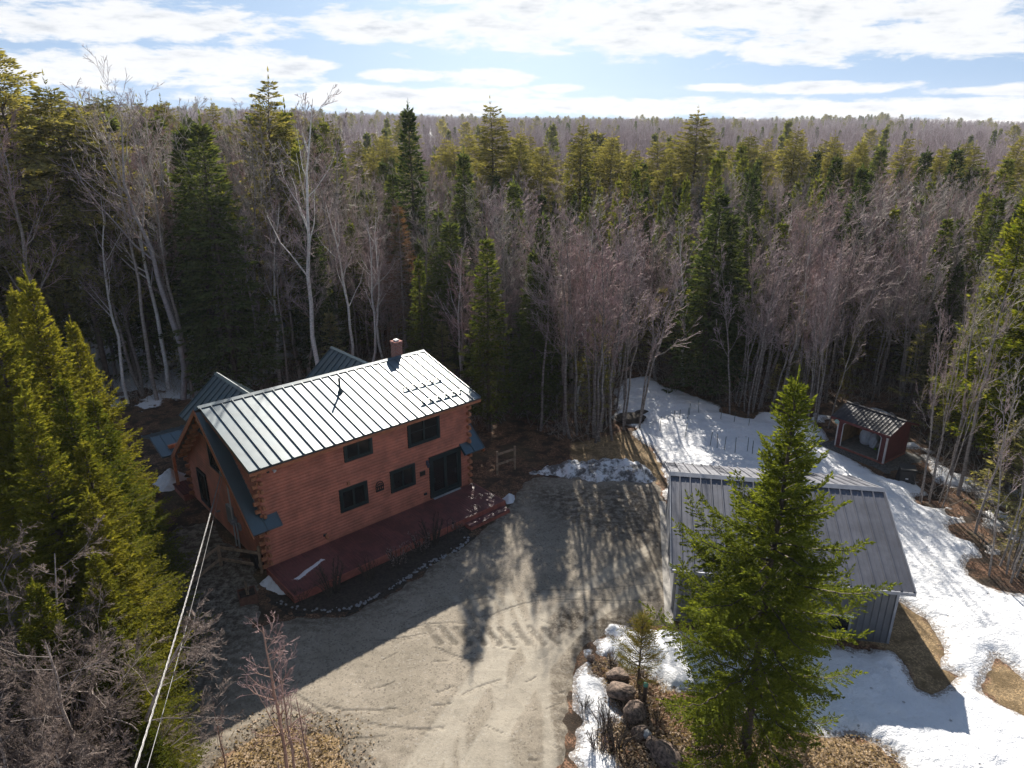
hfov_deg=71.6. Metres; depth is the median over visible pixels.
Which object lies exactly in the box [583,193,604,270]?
bare pole tree
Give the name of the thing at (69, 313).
bare pole tree
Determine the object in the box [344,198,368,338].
bare pole tree
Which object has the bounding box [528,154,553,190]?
hemlock tree
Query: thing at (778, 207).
bare maple
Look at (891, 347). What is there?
balsam fir
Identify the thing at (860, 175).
spruce tree
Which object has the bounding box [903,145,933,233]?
spruce tree
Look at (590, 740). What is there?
bare shrub
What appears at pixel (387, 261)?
bare maple
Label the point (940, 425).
balsam fir
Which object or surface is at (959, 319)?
balsam fir
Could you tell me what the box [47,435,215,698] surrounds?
spruce tree
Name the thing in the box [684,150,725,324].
spruce tree
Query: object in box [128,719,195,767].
spruce tree
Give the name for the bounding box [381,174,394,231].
spruce tree
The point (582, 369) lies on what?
balsam fir
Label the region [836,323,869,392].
balsam fir
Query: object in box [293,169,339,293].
spruce tree
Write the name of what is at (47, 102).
hemlock tree
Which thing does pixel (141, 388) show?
bare maple
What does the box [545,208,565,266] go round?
white birch
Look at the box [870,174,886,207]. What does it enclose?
bare maple
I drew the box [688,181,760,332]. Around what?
bare maple
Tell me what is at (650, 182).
spruce tree
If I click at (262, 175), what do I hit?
bare pole tree
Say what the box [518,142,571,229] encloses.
hemlock tree
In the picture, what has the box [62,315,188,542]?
spruce tree
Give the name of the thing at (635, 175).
spruce tree
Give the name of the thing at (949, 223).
spruce tree
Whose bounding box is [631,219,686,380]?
bare maple
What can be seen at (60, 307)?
spruce tree
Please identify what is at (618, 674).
boulder
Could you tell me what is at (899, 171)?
spruce tree
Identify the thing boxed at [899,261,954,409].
bare pole tree
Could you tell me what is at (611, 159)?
hemlock tree
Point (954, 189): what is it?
white birch
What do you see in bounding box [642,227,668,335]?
spruce tree
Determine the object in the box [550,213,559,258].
spruce tree
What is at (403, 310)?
dead spruce
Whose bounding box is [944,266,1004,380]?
spruce tree
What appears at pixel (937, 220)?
bare pole tree
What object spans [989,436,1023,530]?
balsam fir
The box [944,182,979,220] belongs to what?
bare pole tree
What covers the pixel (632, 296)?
white birch
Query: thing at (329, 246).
bare maple
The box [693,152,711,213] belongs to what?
spruce tree
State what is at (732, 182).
bare pole tree
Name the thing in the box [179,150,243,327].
spruce tree
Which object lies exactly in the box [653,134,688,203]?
hemlock tree
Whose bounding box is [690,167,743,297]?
bare maple
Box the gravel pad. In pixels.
[820,440,923,473]
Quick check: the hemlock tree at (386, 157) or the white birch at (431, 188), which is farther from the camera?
the hemlock tree at (386, 157)
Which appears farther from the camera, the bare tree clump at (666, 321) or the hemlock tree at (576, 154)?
the hemlock tree at (576, 154)
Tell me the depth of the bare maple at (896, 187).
71.32 m
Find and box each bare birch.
[0,515,245,767]
[0,520,176,767]
[0,625,185,767]
[0,653,133,767]
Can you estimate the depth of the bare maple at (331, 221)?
61.86 m
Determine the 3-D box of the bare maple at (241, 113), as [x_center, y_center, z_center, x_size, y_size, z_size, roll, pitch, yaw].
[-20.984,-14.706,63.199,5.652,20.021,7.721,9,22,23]
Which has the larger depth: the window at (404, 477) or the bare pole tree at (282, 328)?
the bare pole tree at (282, 328)
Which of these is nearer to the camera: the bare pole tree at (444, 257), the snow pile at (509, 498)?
the snow pile at (509, 498)
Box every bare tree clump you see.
[327,219,376,352]
[344,206,394,343]
[350,175,388,238]
[355,173,431,324]
[363,232,427,357]
[424,170,485,222]
[426,163,487,224]
[437,263,521,395]
[470,264,523,369]
[480,190,543,234]
[507,204,644,418]
[510,194,591,400]
[548,185,640,442]
[566,209,712,429]
[572,258,616,396]
[580,225,657,408]
[665,202,738,301]
[708,215,794,416]
[719,163,805,211]
[731,223,825,411]
[743,219,802,371]
[757,166,793,239]
[781,191,852,335]
[789,232,873,358]
[791,199,924,375]
[791,214,850,415]
[799,244,884,428]
[805,247,870,392]
[824,182,890,263]
[835,174,903,346]
[837,174,909,302]
[857,233,917,373]
[867,189,952,331]
[881,225,1005,409]
[887,208,957,337]
[914,275,1014,507]
[923,170,991,303]
[927,182,1016,328]
[947,237,985,309]
[978,381,1023,582]
[989,193,1016,260]
[992,175,1018,223]
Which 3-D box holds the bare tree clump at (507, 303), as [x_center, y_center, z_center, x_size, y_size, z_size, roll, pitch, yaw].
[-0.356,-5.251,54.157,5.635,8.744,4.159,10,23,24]
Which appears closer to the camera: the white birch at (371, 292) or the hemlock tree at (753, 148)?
the white birch at (371, 292)
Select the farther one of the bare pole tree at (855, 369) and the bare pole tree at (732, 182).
the bare pole tree at (732, 182)
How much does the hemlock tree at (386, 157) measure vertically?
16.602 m
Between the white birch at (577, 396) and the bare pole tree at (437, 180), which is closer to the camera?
the white birch at (577, 396)
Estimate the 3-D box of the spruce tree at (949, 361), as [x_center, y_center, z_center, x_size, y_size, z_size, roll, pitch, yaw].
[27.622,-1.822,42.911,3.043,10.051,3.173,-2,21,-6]
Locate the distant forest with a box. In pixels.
[0,102,1023,212]
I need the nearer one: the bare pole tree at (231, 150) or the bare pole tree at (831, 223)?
the bare pole tree at (831, 223)
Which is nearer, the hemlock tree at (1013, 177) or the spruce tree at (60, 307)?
the spruce tree at (60, 307)
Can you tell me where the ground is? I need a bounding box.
[0,119,1023,767]
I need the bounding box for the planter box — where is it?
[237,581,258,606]
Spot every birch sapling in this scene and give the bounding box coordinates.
[209,698,229,767]
[236,610,316,767]
[273,660,299,767]
[289,682,312,767]
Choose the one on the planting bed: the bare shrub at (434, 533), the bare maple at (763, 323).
the bare shrub at (434, 533)
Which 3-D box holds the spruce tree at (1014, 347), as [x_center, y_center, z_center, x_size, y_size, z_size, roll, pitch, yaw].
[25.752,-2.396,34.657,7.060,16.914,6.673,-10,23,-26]
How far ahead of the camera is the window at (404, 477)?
34.00 m
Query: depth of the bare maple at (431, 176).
75.68 m
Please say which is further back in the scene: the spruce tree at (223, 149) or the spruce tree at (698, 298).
the spruce tree at (223, 149)
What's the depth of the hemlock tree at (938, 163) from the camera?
76.57 m
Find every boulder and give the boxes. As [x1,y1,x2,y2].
[587,654,595,661]
[605,667,629,681]
[606,681,635,700]
[623,699,646,723]
[631,725,647,739]
[645,735,657,749]
[650,739,682,767]
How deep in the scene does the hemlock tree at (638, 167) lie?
73.33 m
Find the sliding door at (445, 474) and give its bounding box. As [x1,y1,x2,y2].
[429,447,461,499]
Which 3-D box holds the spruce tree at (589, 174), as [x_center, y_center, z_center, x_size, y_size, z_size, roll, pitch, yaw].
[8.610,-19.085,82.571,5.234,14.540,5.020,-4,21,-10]
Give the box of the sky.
[0,0,1023,119]
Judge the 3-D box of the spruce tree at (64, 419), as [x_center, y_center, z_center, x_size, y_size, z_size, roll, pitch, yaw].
[-14.610,4.772,24.741,5.357,11.313,5.281,-19,28,-41]
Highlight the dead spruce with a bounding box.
[377,200,431,359]
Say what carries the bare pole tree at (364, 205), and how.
on the ground
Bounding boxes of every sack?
[859,430,872,444]
[868,434,879,447]
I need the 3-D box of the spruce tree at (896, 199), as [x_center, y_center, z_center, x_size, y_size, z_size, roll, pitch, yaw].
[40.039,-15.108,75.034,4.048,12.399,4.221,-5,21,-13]
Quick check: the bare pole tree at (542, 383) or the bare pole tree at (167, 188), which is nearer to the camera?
the bare pole tree at (542, 383)
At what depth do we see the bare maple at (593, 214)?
56.48 m
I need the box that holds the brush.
[64,303,1023,575]
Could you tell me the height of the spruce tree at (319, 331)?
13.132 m
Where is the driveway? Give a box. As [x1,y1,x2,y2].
[161,477,677,767]
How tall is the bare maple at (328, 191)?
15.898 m
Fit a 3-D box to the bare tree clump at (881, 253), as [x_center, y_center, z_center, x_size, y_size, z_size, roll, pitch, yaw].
[24.668,-7.127,52.912,8.269,13.047,6.126,17,27,38]
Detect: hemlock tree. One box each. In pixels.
[0,48,108,378]
[0,90,27,163]
[0,113,67,350]
[0,117,56,307]
[8,69,149,394]
[40,87,57,116]
[45,92,174,384]
[56,98,87,128]
[82,85,136,159]
[84,95,102,125]
[124,111,157,136]
[128,95,164,145]
[147,93,179,141]
[164,113,196,154]
[201,103,232,140]
[220,115,251,153]
[226,66,329,343]
[258,120,280,151]
[291,108,305,149]
[292,109,317,146]
[318,115,355,191]
[345,136,368,189]
[351,162,365,192]
[360,151,384,207]
[362,136,385,182]
[362,136,409,188]
[394,134,427,187]
[395,163,415,196]
[428,133,462,193]
[435,138,476,197]
[455,96,527,211]
[457,129,484,176]
[472,144,499,178]
[495,131,539,230]
[508,131,533,157]
[511,129,536,204]
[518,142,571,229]
[527,132,539,161]
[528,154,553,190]
[543,159,566,202]
[556,117,607,230]
[560,140,591,181]
[578,128,640,236]
[588,143,606,190]
[590,135,625,190]
[592,145,635,200]
[606,147,655,228]
[641,138,680,215]
[648,157,681,254]
[653,106,735,234]
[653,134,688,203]
[671,133,722,201]
[715,156,733,176]
[720,154,732,172]
[727,132,771,187]
[740,161,772,196]
[745,134,761,160]
[750,138,778,190]
[750,161,767,199]
[763,122,817,226]
[763,146,780,190]
[765,155,800,204]
[784,138,813,192]
[799,134,853,200]
[818,130,849,213]
[833,150,868,208]
[839,151,868,185]
[843,136,873,203]
[871,140,890,184]
[878,132,921,225]
[896,152,924,215]
[902,143,963,215]
[924,145,958,193]
[948,139,974,193]
[953,141,987,198]
[968,168,1001,187]
[982,137,1023,209]
[997,167,1023,198]
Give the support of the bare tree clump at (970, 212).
on the ground
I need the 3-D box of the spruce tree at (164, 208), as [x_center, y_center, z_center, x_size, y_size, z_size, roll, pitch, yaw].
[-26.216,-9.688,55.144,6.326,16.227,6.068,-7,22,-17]
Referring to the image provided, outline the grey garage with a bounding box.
[659,461,916,643]
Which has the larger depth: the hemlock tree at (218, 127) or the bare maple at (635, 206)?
the hemlock tree at (218, 127)
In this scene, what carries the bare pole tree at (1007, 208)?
on the ground
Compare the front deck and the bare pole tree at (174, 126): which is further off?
the bare pole tree at (174, 126)
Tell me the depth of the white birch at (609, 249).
55.88 m
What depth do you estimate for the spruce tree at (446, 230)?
48.50 m
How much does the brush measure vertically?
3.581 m
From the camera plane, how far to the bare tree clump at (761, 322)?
44.94 m
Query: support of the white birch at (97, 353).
on the ground
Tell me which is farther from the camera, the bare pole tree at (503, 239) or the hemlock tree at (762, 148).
the hemlock tree at (762, 148)
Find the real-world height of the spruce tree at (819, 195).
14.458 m
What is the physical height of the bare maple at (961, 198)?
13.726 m
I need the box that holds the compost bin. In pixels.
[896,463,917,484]
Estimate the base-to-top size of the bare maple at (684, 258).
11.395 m
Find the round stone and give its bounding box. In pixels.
[643,729,651,738]
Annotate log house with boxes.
[141,339,484,568]
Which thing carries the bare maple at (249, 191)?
on the ground
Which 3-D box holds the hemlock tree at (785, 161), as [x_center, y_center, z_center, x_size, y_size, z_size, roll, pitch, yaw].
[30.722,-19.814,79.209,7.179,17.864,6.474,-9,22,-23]
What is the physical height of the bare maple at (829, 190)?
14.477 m
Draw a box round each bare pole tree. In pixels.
[10,113,84,354]
[42,97,117,378]
[63,88,159,400]
[75,147,118,355]
[98,102,155,330]
[106,108,193,397]
[128,131,170,344]
[156,142,204,343]
[157,130,184,223]
[160,133,178,196]
[162,104,185,172]
[164,98,244,377]
[170,153,255,377]
[205,113,260,238]
[212,124,240,194]
[218,130,242,211]
[220,121,282,383]
[220,197,271,376]
[223,101,290,348]
[227,155,263,307]
[232,131,297,354]
[252,202,302,382]
[275,101,335,198]
[280,158,335,340]
[286,138,356,336]
[297,191,337,339]
[318,166,371,353]
[336,182,362,326]
[336,238,366,357]
[343,184,389,346]
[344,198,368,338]
[353,167,395,322]
[368,220,399,357]
[395,172,426,247]
[401,199,423,346]
[409,177,443,349]
[423,174,436,236]
[426,177,471,279]
[428,217,465,372]
[432,159,454,241]
[439,177,471,233]
[456,228,476,371]
[462,185,506,379]
[469,194,525,380]
[471,173,500,348]
[490,211,530,396]
[491,206,529,375]
[494,235,527,412]
[522,228,568,430]
[543,181,566,215]
[556,227,587,287]
[571,195,607,281]
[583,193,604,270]
[598,191,642,372]
[603,181,628,225]
[645,234,672,356]
[647,208,685,336]
[686,175,715,239]
[720,164,742,212]
[730,172,768,245]
[761,167,785,236]
[775,250,802,369]
[788,182,831,324]
[800,177,819,217]
[808,198,842,327]
[813,200,844,264]
[823,240,859,377]
[845,190,895,380]
[849,230,888,359]
[865,177,905,342]
[870,178,930,360]
[871,256,913,386]
[871,269,909,402]
[885,192,943,374]
[886,181,911,246]
[898,179,954,341]
[899,173,953,258]
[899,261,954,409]
[901,174,943,224]
[902,180,948,327]
[917,172,966,286]
[922,190,964,308]
[930,187,976,282]
[937,172,969,240]
[942,256,1005,475]
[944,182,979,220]
[944,238,971,296]
[955,174,998,267]
[956,257,1023,495]
[960,165,981,218]
[963,186,1014,277]
[969,188,1009,244]
[969,255,1020,349]
[972,188,1017,243]
[974,358,1023,532]
[977,257,1021,454]
[982,218,1023,293]
[997,179,1022,250]
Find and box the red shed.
[831,401,919,464]
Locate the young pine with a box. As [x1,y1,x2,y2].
[609,609,667,686]
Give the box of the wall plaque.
[376,481,383,492]
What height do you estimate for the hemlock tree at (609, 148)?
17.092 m
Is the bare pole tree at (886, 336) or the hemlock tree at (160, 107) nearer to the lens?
the bare pole tree at (886, 336)
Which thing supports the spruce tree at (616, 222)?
on the ground
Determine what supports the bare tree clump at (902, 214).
on the ground
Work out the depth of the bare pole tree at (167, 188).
54.75 m
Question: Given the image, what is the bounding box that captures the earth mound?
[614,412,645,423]
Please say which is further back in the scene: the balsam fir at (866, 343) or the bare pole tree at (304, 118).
the bare pole tree at (304, 118)
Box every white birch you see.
[31,143,101,372]
[38,110,90,355]
[78,188,129,403]
[79,127,170,390]
[87,95,150,215]
[115,91,214,374]
[145,146,196,353]
[247,195,299,384]
[256,84,343,365]
[276,145,342,362]
[308,194,369,355]
[317,186,344,323]
[333,175,373,325]
[352,210,393,359]
[352,215,398,361]
[410,220,430,270]
[421,170,442,235]
[430,236,474,379]
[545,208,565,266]
[571,222,605,376]
[573,258,607,405]
[597,230,615,289]
[610,235,648,375]
[649,186,664,224]
[659,211,704,382]
[669,188,696,254]
[710,192,742,317]
[772,201,803,347]
[785,221,832,391]
[808,215,831,352]
[942,176,964,213]
[962,191,979,277]
[967,183,1020,275]
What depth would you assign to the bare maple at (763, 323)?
48.48 m
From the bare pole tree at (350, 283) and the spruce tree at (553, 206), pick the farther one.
the spruce tree at (553, 206)
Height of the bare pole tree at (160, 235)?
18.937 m
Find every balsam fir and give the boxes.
[169,324,188,379]
[261,265,282,326]
[318,308,349,359]
[389,309,402,351]
[428,320,458,372]
[555,317,581,376]
[568,317,612,414]
[577,317,615,423]
[607,321,627,377]
[622,295,658,371]
[640,286,676,373]
[660,298,682,360]
[726,344,741,386]
[767,295,795,362]
[768,363,783,398]
[778,322,803,373]
[780,344,811,393]
[782,292,810,365]
[806,341,829,390]
[828,305,851,358]
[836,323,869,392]
[836,365,853,400]
[837,291,876,363]
[845,288,887,374]
[869,297,907,382]
[883,322,897,357]
[886,323,938,418]
[892,326,917,375]
[910,375,938,432]
[920,341,952,417]
[927,397,954,447]
[929,314,971,398]
[963,414,1023,516]
[987,425,1010,473]
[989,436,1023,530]
[996,499,1023,558]
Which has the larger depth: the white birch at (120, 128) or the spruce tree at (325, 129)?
the spruce tree at (325, 129)
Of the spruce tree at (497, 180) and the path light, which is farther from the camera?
the spruce tree at (497, 180)
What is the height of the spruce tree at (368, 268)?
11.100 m
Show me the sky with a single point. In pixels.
(627, 59)
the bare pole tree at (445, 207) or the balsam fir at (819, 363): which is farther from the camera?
the bare pole tree at (445, 207)
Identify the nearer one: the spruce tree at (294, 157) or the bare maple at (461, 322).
the bare maple at (461, 322)
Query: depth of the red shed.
40.67 m
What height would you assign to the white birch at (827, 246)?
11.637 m
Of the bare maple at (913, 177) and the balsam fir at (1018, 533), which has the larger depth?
the bare maple at (913, 177)
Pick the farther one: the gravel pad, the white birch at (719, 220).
the white birch at (719, 220)
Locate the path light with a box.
[642,682,647,702]
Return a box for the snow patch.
[294,559,324,580]
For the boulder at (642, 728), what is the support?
on the ground
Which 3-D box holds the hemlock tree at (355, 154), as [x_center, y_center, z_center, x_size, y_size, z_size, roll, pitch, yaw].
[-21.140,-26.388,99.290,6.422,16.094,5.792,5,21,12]
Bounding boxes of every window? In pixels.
[196,467,210,507]
[206,442,219,474]
[338,480,368,513]
[343,437,372,462]
[389,463,415,493]
[407,415,439,447]
[824,612,853,632]
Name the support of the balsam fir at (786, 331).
on the ground
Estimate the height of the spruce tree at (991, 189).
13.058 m
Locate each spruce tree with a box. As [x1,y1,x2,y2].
[0,171,66,341]
[0,302,21,342]
[0,316,163,682]
[0,352,41,605]
[0,378,168,706]
[2,263,180,575]
[2,577,119,765]
[4,283,74,409]
[16,111,112,348]
[23,369,182,630]
[29,123,102,327]
[45,135,104,342]
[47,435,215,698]
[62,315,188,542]
[66,485,203,699]
[76,546,203,737]
[80,106,194,381]
[81,613,215,767]
[84,389,199,615]
[104,663,203,767]
[108,159,164,355]
[127,105,151,242]
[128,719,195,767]
[140,151,209,345]
[146,106,183,296]
[153,116,272,387]
[166,109,292,394]
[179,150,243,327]
[183,109,204,175]
[188,117,268,336]
[200,187,254,367]
[216,129,234,198]
[216,187,272,351]
[220,156,257,272]
[236,131,249,172]
[242,109,262,183]
[243,179,268,307]
[249,103,297,283]
[263,97,340,337]
[278,138,341,344]
[288,205,353,373]
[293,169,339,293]
[299,142,345,314]
[306,122,346,263]
[317,117,344,280]
[332,130,349,197]
[333,218,383,357]
[335,175,352,309]
[341,181,360,264]
[346,190,368,306]
[354,165,367,197]
[356,184,384,246]
[359,214,388,323]
[364,183,389,321]
[375,157,393,215]
[376,167,411,301]
[379,220,411,333]
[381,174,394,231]
[387,102,436,302]
[388,152,395,184]
[389,222,411,346]
[394,159,407,189]
[399,237,435,350]
[403,256,444,364]
[406,185,429,299]
[414,204,470,370]
[415,181,432,234]
[421,167,433,223]
[423,214,484,377]
[439,168,454,210]
[443,186,453,251]
[449,146,484,342]
[455,213,483,357]
[457,171,478,238]
[457,227,518,431]
[474,207,487,282]
[484,181,504,288]
[491,176,529,362]
[491,217,517,311]
[492,169,506,222]
[497,246,568,423]
[508,209,573,403]
[509,182,534,330]
[520,223,563,360]
[534,191,548,217]
[550,201,561,246]
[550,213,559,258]
[555,207,582,340]
[558,168,578,248]
[565,189,579,292]
[576,189,595,281]
[578,162,596,219]
[579,171,595,255]
[589,178,606,276]
[598,215,608,302]
[605,211,614,260]
[606,174,625,290]
[606,216,623,345]
[618,161,636,202]
[621,212,640,326]
[622,163,643,297]
[626,197,649,330]
[631,229,659,341]
[633,163,651,213]
[634,152,646,190]
[638,365,901,767]
[639,187,649,229]
[641,195,652,306]
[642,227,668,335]
[643,196,666,344]
[647,170,654,198]
[647,210,656,323]
[657,169,673,278]
[659,174,693,342]
[661,183,756,396]
[662,232,693,323]
[666,183,684,276]
[676,240,706,373]
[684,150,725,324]
[685,219,721,350]
[691,191,707,230]
[692,207,753,394]
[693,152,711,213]
[717,144,727,176]
[718,220,760,380]
[729,138,750,193]
[732,151,748,214]
[732,168,761,334]
[735,168,760,291]
[739,216,794,376]
[745,159,760,234]
[746,201,764,274]
[747,196,770,315]
[754,158,763,207]
[762,196,776,280]
[769,186,791,251]
[781,174,802,320]
[787,173,824,320]
[798,151,845,286]
[799,172,823,298]
[802,146,823,219]
[805,163,873,355]
[836,164,881,333]
[854,203,900,352]
[857,144,890,214]
[866,194,926,346]
[872,214,887,300]
[885,184,903,215]
[888,162,904,205]
[890,208,953,389]
[902,173,936,304]
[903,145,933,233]
[908,214,966,363]
[910,259,966,398]
[925,198,1023,464]
[931,143,968,285]
[934,277,992,424]
[940,190,1007,333]
[942,263,1023,491]
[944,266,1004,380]
[947,296,1002,440]
[948,185,995,320]
[953,162,980,215]
[953,213,1017,373]
[965,160,990,217]
[966,180,992,229]
[968,151,1016,292]
[988,346,1023,441]
[990,199,1023,296]
[1013,181,1023,204]
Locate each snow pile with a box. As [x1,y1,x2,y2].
[152,468,187,491]
[260,575,285,594]
[502,493,514,503]
[529,458,656,482]
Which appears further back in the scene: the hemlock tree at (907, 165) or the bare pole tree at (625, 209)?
the hemlock tree at (907, 165)
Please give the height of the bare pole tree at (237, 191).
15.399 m
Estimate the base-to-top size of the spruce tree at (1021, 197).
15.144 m
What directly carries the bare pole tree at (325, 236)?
on the ground
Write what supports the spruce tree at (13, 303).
on the ground
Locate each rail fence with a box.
[178,544,263,596]
[496,446,515,474]
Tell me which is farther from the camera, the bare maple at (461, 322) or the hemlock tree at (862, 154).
the hemlock tree at (862, 154)
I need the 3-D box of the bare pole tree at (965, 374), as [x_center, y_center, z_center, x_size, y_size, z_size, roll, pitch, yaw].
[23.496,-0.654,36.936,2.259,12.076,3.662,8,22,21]
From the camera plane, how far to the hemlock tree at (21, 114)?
70.91 m
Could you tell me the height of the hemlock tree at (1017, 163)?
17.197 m
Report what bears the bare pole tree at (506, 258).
on the ground
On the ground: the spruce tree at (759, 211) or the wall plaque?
the spruce tree at (759, 211)
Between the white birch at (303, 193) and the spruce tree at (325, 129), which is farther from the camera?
the spruce tree at (325, 129)
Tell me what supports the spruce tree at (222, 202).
on the ground
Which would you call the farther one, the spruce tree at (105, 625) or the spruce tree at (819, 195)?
the spruce tree at (819, 195)
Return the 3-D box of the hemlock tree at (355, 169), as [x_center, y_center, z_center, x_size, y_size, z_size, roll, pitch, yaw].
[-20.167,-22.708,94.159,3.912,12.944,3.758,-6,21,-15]
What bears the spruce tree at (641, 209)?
on the ground
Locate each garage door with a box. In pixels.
[665,483,669,554]
[668,548,675,607]
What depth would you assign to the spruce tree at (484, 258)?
42.04 m
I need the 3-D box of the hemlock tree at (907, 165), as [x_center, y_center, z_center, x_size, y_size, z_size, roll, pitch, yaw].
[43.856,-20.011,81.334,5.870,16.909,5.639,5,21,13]
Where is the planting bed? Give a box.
[266,526,475,616]
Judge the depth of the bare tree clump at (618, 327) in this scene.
46.52 m
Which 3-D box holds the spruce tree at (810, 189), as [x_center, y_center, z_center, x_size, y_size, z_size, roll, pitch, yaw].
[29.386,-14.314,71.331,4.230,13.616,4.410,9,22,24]
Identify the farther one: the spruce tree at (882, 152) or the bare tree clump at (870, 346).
the spruce tree at (882, 152)
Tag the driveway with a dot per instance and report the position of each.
(466, 655)
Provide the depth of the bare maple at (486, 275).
53.67 m
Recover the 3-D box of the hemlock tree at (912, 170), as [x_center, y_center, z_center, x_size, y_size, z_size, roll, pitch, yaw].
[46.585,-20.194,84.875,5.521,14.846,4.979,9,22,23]
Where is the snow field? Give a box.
[568,376,1023,767]
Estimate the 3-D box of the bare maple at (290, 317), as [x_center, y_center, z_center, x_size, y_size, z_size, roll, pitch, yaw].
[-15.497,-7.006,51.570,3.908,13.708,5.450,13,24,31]
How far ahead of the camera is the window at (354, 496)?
32.32 m
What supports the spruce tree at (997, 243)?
on the ground
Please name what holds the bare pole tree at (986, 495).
on the ground
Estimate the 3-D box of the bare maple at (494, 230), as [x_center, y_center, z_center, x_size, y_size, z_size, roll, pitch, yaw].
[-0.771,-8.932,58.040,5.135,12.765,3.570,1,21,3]
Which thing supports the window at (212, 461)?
in the log house
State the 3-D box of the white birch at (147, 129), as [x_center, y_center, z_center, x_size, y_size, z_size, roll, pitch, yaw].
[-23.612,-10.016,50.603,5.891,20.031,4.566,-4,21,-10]
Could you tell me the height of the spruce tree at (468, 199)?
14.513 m
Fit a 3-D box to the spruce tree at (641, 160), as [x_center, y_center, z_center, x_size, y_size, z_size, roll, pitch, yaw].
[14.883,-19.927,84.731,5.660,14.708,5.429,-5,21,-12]
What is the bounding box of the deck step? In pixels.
[465,506,509,530]
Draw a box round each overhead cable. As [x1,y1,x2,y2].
[134,473,220,767]
[147,476,222,767]
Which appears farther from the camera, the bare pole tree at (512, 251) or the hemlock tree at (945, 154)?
the hemlock tree at (945, 154)
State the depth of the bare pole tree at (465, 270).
50.48 m
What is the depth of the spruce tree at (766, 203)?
59.62 m
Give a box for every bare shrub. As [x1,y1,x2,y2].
[313,555,344,597]
[356,556,377,582]
[386,542,407,568]
[406,532,429,554]
[415,511,443,548]
[448,518,462,532]
[573,692,594,709]
[586,727,611,753]
[588,698,618,729]
[597,700,643,751]
[605,649,618,662]
[636,665,650,682]
[649,707,665,721]
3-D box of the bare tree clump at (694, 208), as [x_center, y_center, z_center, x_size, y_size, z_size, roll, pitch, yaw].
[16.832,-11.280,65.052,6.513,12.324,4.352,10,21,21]
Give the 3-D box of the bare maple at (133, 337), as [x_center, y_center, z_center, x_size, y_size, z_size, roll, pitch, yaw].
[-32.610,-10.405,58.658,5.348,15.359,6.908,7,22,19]
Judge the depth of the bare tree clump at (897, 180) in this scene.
56.91 m
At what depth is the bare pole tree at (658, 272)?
53.82 m
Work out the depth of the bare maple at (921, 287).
52.77 m
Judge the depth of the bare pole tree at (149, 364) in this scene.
44.20 m
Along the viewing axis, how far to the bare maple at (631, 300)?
55.02 m
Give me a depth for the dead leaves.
22.05 m
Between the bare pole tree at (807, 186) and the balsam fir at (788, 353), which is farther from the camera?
the bare pole tree at (807, 186)
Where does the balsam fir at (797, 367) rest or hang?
on the ground
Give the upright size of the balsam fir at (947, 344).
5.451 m
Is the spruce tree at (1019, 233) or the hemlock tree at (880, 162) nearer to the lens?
the spruce tree at (1019, 233)
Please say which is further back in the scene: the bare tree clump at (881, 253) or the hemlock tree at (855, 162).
the hemlock tree at (855, 162)
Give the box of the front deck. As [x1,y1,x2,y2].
[266,483,505,602]
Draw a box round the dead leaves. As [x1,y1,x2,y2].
[203,658,905,767]
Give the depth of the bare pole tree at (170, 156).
55.57 m
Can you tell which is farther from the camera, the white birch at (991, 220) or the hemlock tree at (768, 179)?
the hemlock tree at (768, 179)
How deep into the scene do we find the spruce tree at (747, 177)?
59.93 m
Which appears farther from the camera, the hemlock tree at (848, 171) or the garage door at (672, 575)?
the hemlock tree at (848, 171)
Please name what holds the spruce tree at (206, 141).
on the ground
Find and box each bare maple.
[0,107,77,357]
[0,231,57,331]
[22,77,155,367]
[41,173,165,396]
[46,45,187,399]
[90,125,203,386]
[101,228,171,363]
[104,189,153,342]
[128,133,178,305]
[129,99,218,373]
[163,145,252,238]
[179,97,234,174]
[179,112,250,224]
[203,204,305,389]
[212,98,331,339]
[222,98,289,326]
[230,124,294,325]
[231,147,271,311]
[258,131,274,207]
[258,190,321,378]
[275,108,394,344]
[275,190,355,373]
[284,153,370,347]
[289,105,367,189]
[292,108,354,178]
[293,104,339,164]
[295,137,366,257]
[305,184,343,323]
[308,150,345,301]
[320,153,362,308]
[337,243,381,362]
[356,216,411,356]
[367,217,411,337]
[376,223,407,325]
[404,171,467,343]
[421,153,443,211]
[427,249,477,381]
[431,170,456,220]
[452,181,521,366]
[454,170,511,269]
[454,247,519,418]
[458,183,540,395]
[458,222,522,399]
[461,236,499,366]
[475,192,532,346]
[490,162,558,229]
[500,208,580,407]
[508,187,537,268]
[508,223,565,344]
[516,204,587,315]
[516,205,558,264]
[523,201,612,438]
[525,195,538,228]
[530,172,584,257]
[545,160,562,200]
[552,212,597,375]
[562,177,611,251]
[568,235,603,364]
[577,187,637,285]
[595,197,641,277]
[606,247,634,366]
[613,221,664,363]
[614,197,672,358]
[624,185,649,255]
[627,208,669,351]
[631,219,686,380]
[645,196,697,305]
[654,221,701,351]
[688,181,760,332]
[689,160,729,230]
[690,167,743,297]
[737,179,799,304]
[746,264,786,392]
[755,172,783,244]
[763,181,802,230]
[766,220,842,387]
[778,193,825,320]
[779,179,854,383]
[794,177,874,370]
[794,245,850,373]
[803,187,901,402]
[820,177,890,347]
[820,183,897,353]
[843,239,901,388]
[846,172,898,234]
[855,216,945,396]
[858,162,909,239]
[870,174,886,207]
[872,173,914,217]
[876,168,909,247]
[877,183,913,272]
[879,185,943,365]
[879,221,964,387]
[890,155,921,226]
[896,200,963,333]
[909,250,964,372]
[914,171,953,256]
[928,191,958,286]
[929,205,1007,359]
[930,176,975,259]
[944,163,999,305]

